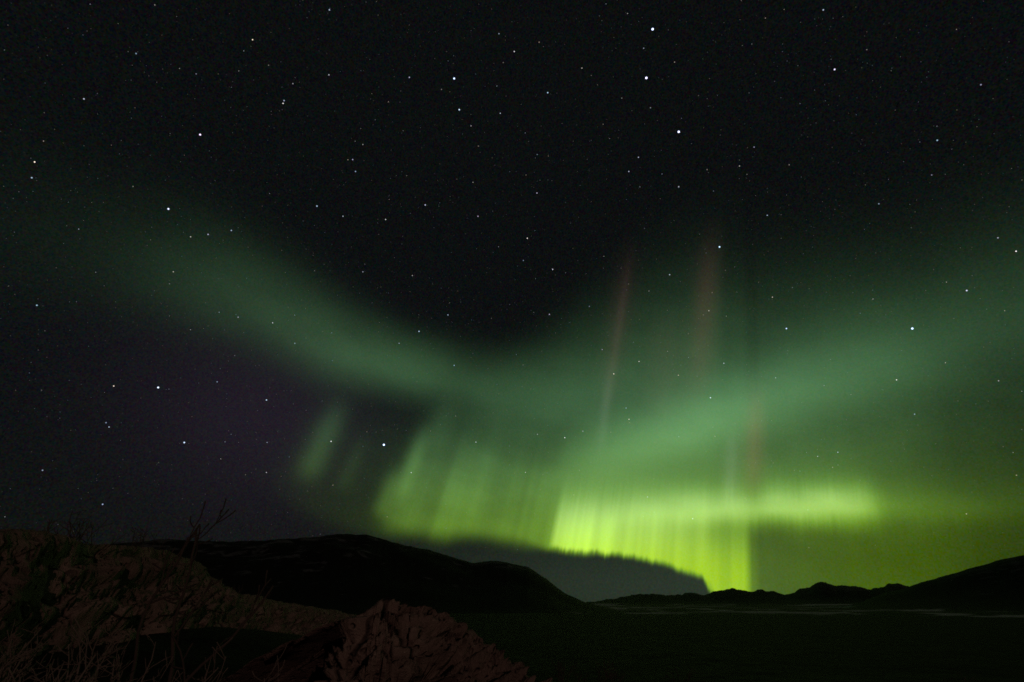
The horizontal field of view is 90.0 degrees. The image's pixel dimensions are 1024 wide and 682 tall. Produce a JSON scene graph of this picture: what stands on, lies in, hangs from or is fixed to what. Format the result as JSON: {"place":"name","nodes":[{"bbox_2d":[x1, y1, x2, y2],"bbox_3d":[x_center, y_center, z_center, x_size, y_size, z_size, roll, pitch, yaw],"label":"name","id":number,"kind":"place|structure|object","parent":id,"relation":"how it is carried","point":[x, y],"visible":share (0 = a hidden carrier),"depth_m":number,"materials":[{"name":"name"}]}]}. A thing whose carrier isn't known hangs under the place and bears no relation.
{"place":"outdoors","nodes":[
{"label":"outdoors","id":0,"kind":"place"},
{"bbox_2d":[0,0,1023,601],"label":"sky","id":1,"kind":"structure","parent":0,"point":[603,299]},
{"bbox_2d":[1,534,1023,681],"bbox_3d":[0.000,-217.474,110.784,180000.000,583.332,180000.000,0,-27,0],"label":"terrain","id":2,"kind":"structure","parent":0,"point":[968,623],"depth_m":44.79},
{"bbox_2d":[0,529,356,667],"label":"lava wall","id":3,"kind":"structure","parent":2,"relation":"on","point":[60,580],"depth_m":7.12,"materials":[{"name":"brown stone"}]},
{"bbox_2d":[44,510,271,597],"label":"birch tufts on wall","id":4,"kind":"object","parent":3,"relation":"on","point":[79,538],"visible":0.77,"depth_m":7.41,"materials":[{"name":"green plant"}]},
{"bbox_2d":[0,616,388,681],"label":"birch scrub","id":5,"kind":"object","parent":2,"relation":"on","point":[92,677],"visible":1,"depth_m":4.07,"materials":[{"name":"brown plant"}]},
{"bbox_2d":[129,499,273,681],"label":"birch sapling","id":6,"kind":"object","parent":2,"relation":"on","point":[173,634],"visible":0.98,"depth_m":4.19,"materials":[{"name":"brown plant"}]},
{"bbox_2d":[221,598,552,681],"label":"rock","id":7,"kind":"object","parent":2,"relation":"on","point":[396,641],"visible":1,"depth_m":4.23,"materials":[{"name":"brown stone"}]}
]}

